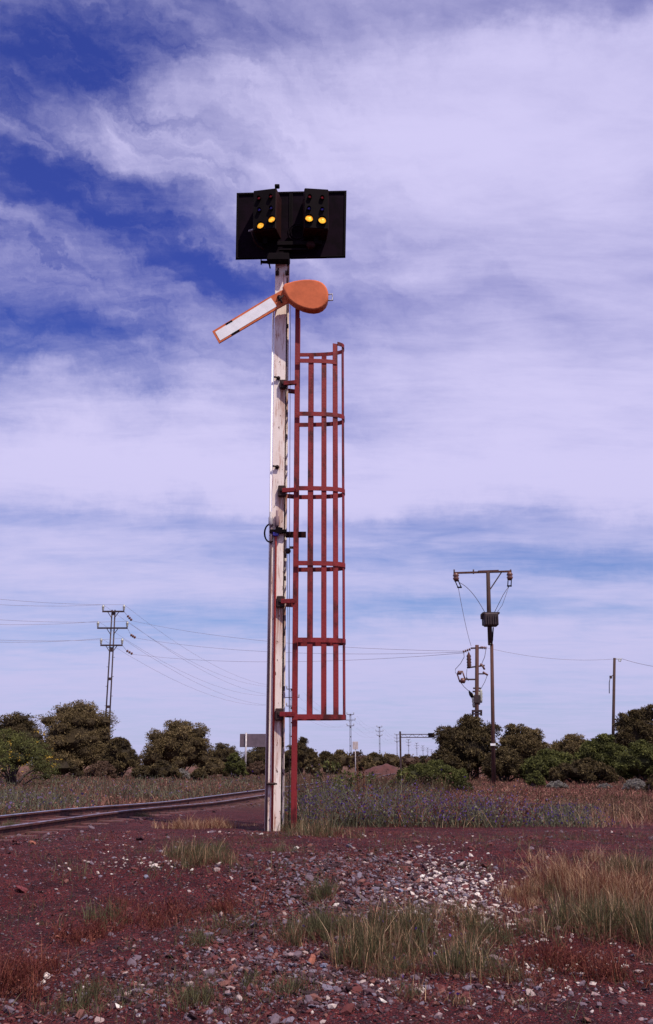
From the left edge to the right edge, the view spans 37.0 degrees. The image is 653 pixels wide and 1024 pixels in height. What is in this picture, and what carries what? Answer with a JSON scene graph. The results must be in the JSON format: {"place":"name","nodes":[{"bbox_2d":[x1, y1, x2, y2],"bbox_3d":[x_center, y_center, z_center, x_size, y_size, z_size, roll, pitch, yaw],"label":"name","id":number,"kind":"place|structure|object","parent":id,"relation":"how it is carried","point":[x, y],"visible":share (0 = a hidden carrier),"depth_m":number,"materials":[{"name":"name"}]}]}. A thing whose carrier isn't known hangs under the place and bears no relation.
{"place":"outdoors","nodes":[
{"label":"outdoors","id":0,"kind":"place"},
{"bbox_2d":[0,765,652,1023],"bbox_3d":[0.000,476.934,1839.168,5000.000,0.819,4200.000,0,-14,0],"label":"ground","id":1,"kind":"structure","parent":0,"point":[243,814],"depth_m":9.09,"materials":[{"name":"soil"}]},
{"bbox_2d":[0,818,44,830],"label":"grass clump","id":2,"kind":"object","parent":1,"relation":"on","point":[8,823],"visible":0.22,"depth_m":13.54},
{"bbox_2d":[0,711,56,774],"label":"tree","id":3,"kind":"object","parent":1,"relation":"on","point":[16,721],"visible":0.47,"depth_m":75.59,"materials":[{"name":"green plant"}]},
{"bbox_2d":[0,728,63,785],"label":"flowering bush","id":4,"kind":"object","parent":1,"relation":"on","point":[13,760],"visible":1,"depth_m":45.28,"materials":[{"name":"green plant"}]},
{"bbox_2d":[31,754,84,777],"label":"shrub","id":5,"kind":"object","parent":1,"relation":"on","point":[68,766],"visible":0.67,"depth_m":63.58,"materials":[{"name":"green plant"}]},
{"bbox_2d":[0,937,132,1004],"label":"weed clump","id":6,"kind":"object","parent":1,"relation":"on","point":[16,976],"visible":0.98,"depth_m":6.91,"materials":[{"name":"plant"}]},
{"bbox_2d":[31,699,118,775],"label":"tree","id":7,"kind":"object","parent":1,"relation":"on","point":[79,734],"visible":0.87,"depth_m":80.64,"materials":[{"name":"green plant"}]},
{"bbox_2d":[44,910,129,948],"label":"weed clump","id":8,"kind":"object","parent":1,"relation":"on","point":[79,932],"visible":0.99,"depth_m":8.06,"materials":[{"name":"plant"}]},
{"bbox_2d":[18,968,178,1020],"bbox_3d":[-1.554,3.223,6.585,1.205,0.278,0.847,8,-17,-29],"label":"grass clump","id":9,"kind":"object","parent":1,"relation":"on","point":[96,989],"visible":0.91,"depth_m":6.50,"materials":[{"name":"plant"}]},
{"bbox_2d":[31,895,168,933],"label":"grass clump","id":10,"kind":"object","parent":1,"relation":"on","point":[90,912],"visible":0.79,"depth_m":8.49,"materials":[{"name":"plant"}]},
{"bbox_2d":[83,760,118,778],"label":"shrub","id":11,"kind":"object","parent":1,"relation":"on","point":[98,768],"visible":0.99,"depth_m":59.62,"materials":[{"name":"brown plant"}]},
{"bbox_2d":[97,605,135,725],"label":"power pole","id":12,"kind":"object","parent":1,"relation":"on","point":[111,649],"visible":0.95,"depth_m":107.60,"materials":[{"name":"metal"}]},
{"bbox_2d":[2,599,361,721],"bbox_3d":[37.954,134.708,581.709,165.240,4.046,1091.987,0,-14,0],"label":"overhead wire","id":13,"kind":"object","parent":12,"relation":"attached to","point":[143,619],"visible":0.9,"depth_m":106.84,"materials":[{"name":"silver metal"}]},
{"bbox_2d":[0,621,409,746],"bbox_3d":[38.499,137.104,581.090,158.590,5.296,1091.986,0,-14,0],"label":"overhead wire","id":14,"kind":"object","parent":12,"relation":"attached to","point":[116,633],"visible":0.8,"depth_m":107.29,"materials":[{"name":"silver metal"}]},
{"bbox_2d":[135,621,438,650],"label":"overhead wire","id":15,"kind":"object","parent":12,"relation":"attached to","point":[291,643],"visible":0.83,"depth_m":75.41,"materials":[{"name":"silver metal"}]},
{"bbox_2d":[134,653,458,661],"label":"overhead wire","id":16,"kind":"object","parent":12,"relation":"attached to","point":[306,661],"visible":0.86,"depth_m":80.36,"materials":[{"name":"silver metal"}]},
{"bbox_2d":[138,638,454,653],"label":"overhead wire","id":17,"kind":"object","parent":12,"relation":"attached to","point":[313,653],"visible":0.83,"depth_m":81.16,"materials":[{"name":"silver metal"}]},
{"bbox_2d":[98,736,140,777],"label":"tree","id":18,"kind":"object","parent":1,"relation":"on","point":[120,755],"visible":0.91,"depth_m":71.27,"materials":[{"name":"green plant"}]},
{"bbox_2d":[43,886,200,945],"bbox_3d":[-1.717,3.499,8.540,1.246,0.330,1.387,0,-14,0],"label":"weed clump","id":19,"kind":"object","parent":1,"relation":"on","point":[159,918],"visible":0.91,"depth_m":8.49,"materials":[{"name":"plant"}]},
{"bbox_2d":[129,765,158,778],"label":"shrub","id":20,"kind":"object","parent":1,"relation":"on","point":[139,770],"visible":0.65,"depth_m":63.45,"materials":[{"name":"green plant"}]},
{"bbox_2d":[0,772,297,814],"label":"verge grass","id":21,"kind":"structure","parent":1,"relation":"on","point":[42,801],"depth_m":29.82,"materials":[{"name":"green plant"}]},
{"bbox_2d":[1,792,301,849],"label":"ballast","id":22,"kind":"structure","parent":1,"relation":"on","point":[90,827],"depth_m":16.27,"materials":[{"name":"gravel"}]},
{"bbox_2d":[145,759,183,779],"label":"shrub","id":23,"kind":"object","parent":1,"relation":"on","point":[162,767],"visible":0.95,"depth_m":57.61,"materials":[{"name":"green plant"}]},
{"bbox_2d":[137,718,214,770],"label":"tree","id":24,"kind":"object","parent":1,"relation":"on","point":[183,745],"visible":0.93,"depth_m":80.64,"materials":[{"name":"green plant"}]},
{"bbox_2d":[145,815,223,828],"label":"grass clump","id":25,"kind":"object","parent":1,"relation":"on","point":[179,824],"visible":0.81,"depth_m":13.99,"materials":[{"name":"plant"}]},
{"bbox_2d":[178,768,191,779],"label":"shrub","id":26,"kind":"object","parent":1,"relation":"on","point":[185,772],"visible":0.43,"depth_m":61.62,"materials":[{"name":"grey plant"}]},
{"bbox_2d":[107,964,268,1023],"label":"grass clump","id":27,"kind":"object","parent":1,"relation":"on","point":[197,997],"visible":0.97,"depth_m":6.49,"materials":[{"name":"plant"}]},
{"bbox_2d":[0,773,395,840],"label":"railway track","id":28,"kind":"structure","parent":1,"relation":"on","point":[116,813],"depth_m":17.75,"materials":[{"name":"metal"}]},
{"bbox_2d":[188,767,208,779],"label":"shrub","id":29,"kind":"object","parent":1,"relation":"on","point":[199,772],"visible":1,"depth_m":59.67,"materials":[{"name":"green plant"}]},
{"bbox_2d":[174,924,231,955],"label":"grass clump","id":30,"kind":"object","parent":1,"relation":"on","point":[201,940],"visible":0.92,"depth_m":7.79,"materials":[{"name":"plant"}]},
{"bbox_2d":[148,834,262,870],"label":"grass clump","id":31,"kind":"object","parent":1,"relation":"on","point":[195,855],"visible":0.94,"depth_m":10.20,"materials":[{"name":"plant"}]},
{"bbox_2d":[188,835,238,855],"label":"grass clump","id":32,"kind":"object","parent":1,"relation":"on","point":[221,847],"visible":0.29,"depth_m":10.93,"materials":[{"name":"plant"}]},
{"bbox_2d":[0,750,428,766],"bbox_3d":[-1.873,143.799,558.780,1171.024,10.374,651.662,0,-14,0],"label":"distant scrub","id":33,"kind":"object","parent":1,"relation":"on","point":[196,765],"visible":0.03,"depth_m":412.13,"materials":[{"name":"green plant"}]},
{"bbox_2d":[202,757,230,777],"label":"shrub","id":34,"kind":"object","parent":1,"relation":"on","point":[215,766],"visible":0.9,"depth_m":69.26,"materials":[{"name":"green plant"}]},
{"bbox_2d":[207,743,241,766],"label":"tree","id":35,"kind":"object","parent":1,"relation":"on","point":[221,751],"visible":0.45,"depth_m":96.33,"materials":[{"name":"green plant"}]},
{"bbox_2d":[187,812,261,828],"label":"grass clump","id":36,"kind":"object","parent":1,"relation":"on","point":[220,824],"visible":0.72,"depth_m":14.38,"materials":[{"name":"plant"}]},
{"bbox_2d":[223,752,248,777],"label":"shrub","id":37,"kind":"object","parent":1,"relation":"on","point":[235,763],"visible":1,"depth_m":67.49,"materials":[{"name":"green plant"}]},
{"bbox_2d":[193,905,279,940],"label":"grass clump","id":38,"kind":"object","parent":1,"relation":"on","point":[230,925],"visible":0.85,"depth_m":8.24,"materials":[{"name":"plant"}]},
{"bbox_2d":[150,879,345,917],"bbox_3d":[-0.589,3.537,8.933,1.877,0.277,1.074,-3,-15,10],"label":"weed clump","id":39,"kind":"object","parent":1,"relation":"on","point":[218,906],"visible":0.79,"depth_m":8.76,"materials":[{"name":"plant"}]},
{"bbox_2d":[240,733,265,775],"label":"trackside board","id":40,"kind":"object","parent":1,"relation":"on","point":[252,740],"visible":0.47,"depth_m":77.87,"materials":[{"name":"metal"}]},
{"bbox_2d":[246,760,264,775],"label":"shrub","id":41,"kind":"object","parent":1,"relation":"on","point":[257,767],"visible":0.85,"depth_m":71.28,"materials":[{"name":"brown plant"}]},
{"bbox_2d":[240,747,290,773],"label":"tree","id":42,"kind":"object","parent":1,"relation":"on","point":[256,754],"visible":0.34,"depth_m":100.71,"materials":[{"name":"green plant"}]},
{"bbox_2d":[212,184,346,831],"bbox_3d":[-0.732,-0.289,14.911,2.132,10.475,0.794,0,-14,0],"label":"railway signal","id":43,"kind":"object","parent":1,"relation":"on","point":[279,230],"visible":0.98,"depth_m":15.09,"materials":[{"name":"white paint"}]},
{"bbox_2d":[235,962,358,1013],"bbox_3d":[-0.212,3.232,6.696,0.904,0.250,0.786,0,-14,0],"label":"grass clump","id":44,"kind":"object","parent":1,"relation":"on","point":[293,984],"visible":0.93,"depth_m":6.72,"materials":[{"name":"plant"}]},
{"bbox_2d":[284,736,314,773],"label":"tree","id":45,"kind":"object","parent":1,"relation":"on","point":[303,749],"visible":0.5,"depth_m":96.49,"materials":[{"name":"green plant"}]},
{"bbox_2d":[247,899,366,944],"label":"grass clump","id":46,"kind":"object","parent":1,"relation":"on","point":[321,917],"visible":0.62,"depth_m":7.93,"materials":[{"name":"plant"}]},
{"bbox_2d":[272,814,341,831],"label":"grass clump","id":47,"kind":"object","parent":1,"relation":"on","point":[289,826],"visible":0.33,"depth_m":13.70,"materials":[{"name":"plant"}]},
{"bbox_2d":[303,752,322,776],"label":"shrub","id":48,"kind":"object","parent":1,"relation":"on","point":[315,763],"visible":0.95,"depth_m":72.39,"materials":[{"name":"green plant"}]},
{"bbox_2d":[281,896,358,946],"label":"grass clump","id":49,"kind":"object","parent":1,"relation":"on","point":[332,913],"visible":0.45,"depth_m":8.08,"materials":[{"name":"plant"}]},
{"bbox_2d":[277,815,364,838],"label":"grass clump","id":50,"kind":"object","parent":1,"relation":"on","point":[321,830],"visible":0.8,"depth_m":12.44,"materials":[{"name":"plant"}]},
{"bbox_2d":[289,869,355,907],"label":"grass clump","id":51,"kind":"object","parent":1,"relation":"on","point":[328,889],"visible":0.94,"depth_m":8.89,"materials":[{"name":"plant"}]},
{"bbox_2d":[0,769,652,821],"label":"field grass","id":52,"kind":"structure","parent":1,"relation":"on","point":[647,798],"depth_m":33.65,"materials":[{"name":"plant"}]},
{"bbox_2d":[0,822,652,1023],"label":"weeds","id":53,"kind":"object","parent":1,"relation":"on","point":[416,836],"visible":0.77,"depth_m":9.59,"materials":[{"name":"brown plant"}]},
{"bbox_2d":[317,750,337,767],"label":"scrub tree","id":54,"kind":"object","parent":1,"relation":"on","point":[324,755],"visible":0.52,"depth_m":145.09,"materials":[{"name":"green plant"}]},
{"bbox_2d":[322,757,342,774],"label":"scrub tree","id":55,"kind":"object","parent":1,"relation":"on","point":[329,767],"visible":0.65,"depth_m":91.69,"materials":[{"name":"green plant"}]},
{"bbox_2d":[334,749,354,769],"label":"scrub tree","id":56,"kind":"object","parent":1,"relation":"on","point":[343,757],"visible":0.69,"depth_m":164.29,"materials":[{"name":"green plant"}]},
{"bbox_2d":[313,759,376,797],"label":"leafy weed","id":57,"kind":"object","parent":1,"relation":"on","point":[349,774],"visible":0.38,"depth_m":20.21,"materials":[{"name":"green plant"}]},
{"bbox_2d":[240,904,468,979],"bbox_3d":[0.075,3.311,7.688,2.494,0.438,1.606,-11,-18,37],"label":"grass clump","id":58,"kind":"object","parent":1,"relation":"on","point":[370,944],"visible":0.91,"depth_m":7.33,"materials":[{"name":"plant"}]},
{"bbox_2d":[351,751,366,767],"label":"scrub tree","id":59,"kind":"object","parent":1,"relation":"on","point":[359,756],"visible":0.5,"depth_m":183.18,"materials":[{"name":"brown plant"}]},
{"bbox_2d":[354,756,377,771],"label":"scrub tree","id":60,"kind":"object","parent":1,"relation":"on","point":[366,763],"visible":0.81,"depth_m":115.84,"materials":[{"name":"green plant"}]},
{"bbox_2d":[262,768,475,805],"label":"tall weeds","id":61,"kind":"object","parent":1,"relation":"on","point":[379,784],"visible":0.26,"depth_m":29.13,"materials":[{"name":"green plant"}]},
{"bbox_2d":[367,752,386,765],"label":"scrub tree","id":62,"kind":"object","parent":1,"relation":"on","point":[378,759],"visible":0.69,"depth_m":202.65,"materials":[{"name":"green plant"}]},
{"bbox_2d":[362,764,397,774],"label":"dirt mound","id":63,"kind":"object","parent":1,"relation":"on","point":[381,768],"visible":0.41,"depth_m":90.70,"materials":[{"name":"soil"}]},
{"bbox_2d":[272,885,512,957],"bbox_3d":[0.521,3.279,7.934,1.986,0.517,2.038,0,-14,0],"label":"grass clump","id":64,"kind":"object","parent":1,"relation":"on","point":[406,920],"visible":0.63,"depth_m":7.90,"materials":[{"name":"green plant"}]},
{"bbox_2d":[383,753,406,768],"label":"scrub tree","id":65,"kind":"object","parent":1,"relation":"on","point":[393,759],"visible":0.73,"depth_m":221.56,"materials":[{"name":"green plant"}]},
{"bbox_2d":[395,754,423,766],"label":"scrub tree","id":66,"kind":"object","parent":1,"relation":"on","point":[408,759],"visible":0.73,"depth_m":250.54,"materials":[{"name":"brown plant"}]},
{"bbox_2d":[399,731,440,767],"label":"signal gantry","id":67,"kind":"object","parent":1,"relation":"on","point":[428,734],"visible":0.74,"depth_m":194.84,"materials":[{"name":"metal"}]},
{"bbox_2d":[284,783,563,826],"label":"purple wildflowers","id":68,"kind":"object","parent":1,"relation":"on","point":[476,799],"visible":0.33,"depth_m":15.33,"materials":[{"name":"purple plant"}]},
{"bbox_2d":[232,749,623,827],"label":"purple wildflowers","id":69,"kind":"object","parent":1,"relation":"on","point":[554,817],"visible":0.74,"depth_m":15.01,"materials":[{"name":"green plant"}]},
{"bbox_2d":[386,759,474,792],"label":"shrub","id":70,"kind":"object","parent":1,"relation":"on","point":[430,768],"visible":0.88,"depth_m":36.02,"materials":[{"name":"green plant"}]},
{"bbox_2d":[430,749,463,769],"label":"tree","id":71,"kind":"object","parent":1,"relation":"on","point":[449,759],"visible":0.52,"depth_m":57.80,"materials":[{"name":"green plant"}]},
{"bbox_2d":[429,713,502,780],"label":"tree","id":72,"kind":"object","parent":1,"relation":"on","point":[467,741],"visible":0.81,"depth_m":59.58,"materials":[{"name":"green plant"}]},
{"bbox_2d":[455,645,487,778],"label":"equipment pole","id":73,"kind":"object","parent":1,"relation":"on","point":[477,697],"visible":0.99,"depth_m":65.22,"materials":[{"name":"metal"}]},
{"bbox_2d":[297,789,652,828],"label":"dry grass","id":74,"kind":"structure","parent":1,"relation":"on","point":[631,824],"depth_m":14.95,"materials":[{"name":"plant"}]},
{"bbox_2d":[373,920,580,1009],"bbox_3d":[0.993,3.220,7.141,1.629,0.455,2.227,0,-14,0],"label":"grass clump","id":75,"kind":"object","parent":1,"relation":"on","point":[458,957],"visible":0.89,"depth_m":7.03,"materials":[{"name":"green plant"}]},
{"bbox_2d":[416,896,543,934],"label":"grass clump","id":76,"kind":"object","parent":1,"relation":"on","point":[495,916],"visible":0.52,"depth_m":8.28,"materials":[{"name":"plant"}]},
{"bbox_2d":[453,569,512,785],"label":"transformer pole","id":77,"kind":"object","parent":1,"relation":"on","point":[490,619],"visible":1,"depth_m":49.83,"materials":[{"name":"metal"}]},
{"bbox_2d":[427,906,570,948],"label":"grass clump","id":78,"kind":"object","parent":1,"relation":"on","point":[502,934],"visible":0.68,"depth_m":7.90,"materials":[{"name":"plant"}]},
{"bbox_2d":[480,746,525,781],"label":"tree","id":79,"kind":"object","parent":1,"relation":"on","point":[509,762],"visible":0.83,"depth_m":55.72,"materials":[{"name":"green plant"}]},
{"bbox_2d":[488,847,555,868],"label":"grass clump","id":80,"kind":"object","parent":1,"relation":"on","point":[543,857],"visible":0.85,"depth_m":10.45,"materials":[{"name":"plant"}]},
{"bbox_2d":[484,872,563,910],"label":"grass clump","id":81,"kind":"object","parent":1,"relation":"on","point":[520,899],"visible":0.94,"depth_m":9.00,"materials":[{"name":"plant"}]},
{"bbox_2d":[498,723,551,778],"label":"tree","id":82,"kind":"object","parent":1,"relation":"on","point":[523,741],"visible":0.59,"depth_m":61.64,"materials":[{"name":"green plant"}]},
{"bbox_2d":[474,958,591,1008],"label":"weed clump","id":83,"kind":"object","parent":1,"relation":"on","point":[532,975],"visible":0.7,"depth_m":6.90,"materials":[{"name":"plant"}]},
{"bbox_2d":[525,770,545,787],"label":"shrub","id":84,"kind":"object","parent":1,"relation":"on","point":[535,778],"visible":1,"depth_m":44.17,"materials":[{"name":"green plant"}]},
{"bbox_2d":[509,874,568,898],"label":"grass clump","id":85,"kind":"object","parent":1,"relation":"on","point":[552,884],"visible":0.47,"depth_m":9.09,"materials":[{"name":"plant"}]},
{"bbox_2d":[518,747,573,781],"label":"tree","id":86,"kind":"object","parent":1,"relation":"on","point":[543,761],"visible":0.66,"depth_m":54.61,"materials":[{"name":"green plant"}]},
{"bbox_2d":[546,780,568,788],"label":"shrub","id":87,"kind":"object","parent":1,"relation":"on","point":[556,784],"visible":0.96,"depth_m":41.27,"materials":[{"name":"grey plant"}]},
{"bbox_2d":[508,848,618,896],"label":"grass clump","id":88,"kind":"object","parent":1,"relation":"on","point":[550,872],"visible":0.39,"depth_m":9.38,"materials":[{"name":"plant"}]},
{"bbox_2d":[479,856,651,912],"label":"grass clump","id":89,"kind":"object","parent":1,"relation":"on","point":[599,879],"visible":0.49,"depth_m":8.84,"materials":[{"name":"plant"}]},
{"bbox_2d":[492,919,639,979],"bbox_3d":[1.850,3.300,7.417,1.272,0.350,1.069,0,-14,0],"label":"weed clump","id":90,"kind":"object","parent":1,"relation":"on","point":[555,953],"visible":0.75,"depth_m":7.37,"materials":[{"name":"plant"}]},
{"bbox_2d":[550,733,587,761],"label":"tree","id":91,"kind":"object","parent":1,"relation":"on","point":[571,743],"visible":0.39,"depth_m":63.66,"materials":[{"name":"green plant"}]},
{"bbox_2d":[491,878,652,965],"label":"grass clump","id":92,"kind":"object","parent":1,"relation":"on","point":[565,917],"visible":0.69,"depth_m":8.04,"materials":[{"name":"plant"}]},
{"bbox_2d":[547,756,618,783],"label":"shrub","id":93,"kind":"object","parent":1,"relation":"on","point":[586,769],"visible":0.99,"depth_m":50.43,"materials":[{"name":"green plant"}]},
{"bbox_2d":[522,881,652,952],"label":"grass clump","id":94,"kind":"object","parent":1,"relation":"on","point":[640,926],"visible":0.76,"depth_m":7.96,"materials":[{"name":"plant"}]},
{"bbox_2d":[525,936,652,996],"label":"weed clump","id":95,"kind":"object","parent":1,"relation":"on","point":[609,972],"visible":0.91,"depth_m":7.09,"materials":[{"name":"plant"}]},
{"bbox_2d":[545,841,634,865],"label":"grass clump","id":96,"kind":"object","parent":1,"relation":"on","point":[597,855],"visible":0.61,"depth_m":10.43,"materials":[{"name":"plant"}]},
{"bbox_2d":[573,733,634,780],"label":"tree","id":97,"kind":"object","parent":1,"relation":"on","point":[605,748],"visible":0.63,"depth_m":58.65,"materials":[{"name":"green plant"}]},
{"bbox_2d":[564,858,652,912],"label":"grass clump","id":98,"kind":"object","parent":1,"relation":"on","point":[643,887],"visible":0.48,"depth_m":8.81,"materials":[{"name":"plant"}]},
{"bbox_2d":[609,658,621,734],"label":"power pole","id":99,"kind":"object","parent":1,"relation":"on","point":[613,692],"visible":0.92,"depth_m":68.96,"materials":[{"name":"brown wood"}]},
{"bbox_2d":[590,844,652,880],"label":"grass clump","id":100,"kind":"object","parent":1,"relation":"on","point":[647,863],"visible":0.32,"depth_m":9.74,"materials":[{"name":"plant"}]},
{"bbox_2d":[612,703,652,776],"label":"tree","id":101,"kind":"object","parent":1,"relation":"on","point":[634,725],"visible":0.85,"depth_m":65.70,"materials":[{"name":"green plant"}]},
{"bbox_2d":[612,739,652,781],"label":"tree","id":102,"kind":"object","parent":1,"relation":"on","point":[635,759],"visible":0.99,"depth_m":53.67,"materials":[{"name":"green plant"}]},
{"bbox_2d":[622,778,645,790],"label":"shrub","id":103,"kind":"object","parent":1,"relation":"on","point":[635,782],"visible":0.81,"depth_m":38.36,"materials":[{"name":"grey plant"}]},
{"bbox_2d":[643,774,652,793],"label":"shrub","id":104,"kind":"object","parent":1,"relation":"on","point":[649,784],"visible":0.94,"depth_m":34.58,"materials":[{"name":"green plant"}]},
{"bbox_2d":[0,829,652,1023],"bbox_3d":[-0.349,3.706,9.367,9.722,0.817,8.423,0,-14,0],"label":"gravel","id":105,"kind":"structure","parent":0,"point":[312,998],"depth_m":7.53,"materials":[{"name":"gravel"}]},
{"bbox_2d":[0,0,652,764],"label":"sky","id":106,"kind":"structure","parent":0,"point":[491,307],"materials":[{"name":"blue"}]},
{"bbox_2d":[565,801,652,825],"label":"dry grass","id":107,"kind":"structure","parent":0,"point":[636,819],"depth_m":15.72,"materials":[{"name":"plant"}]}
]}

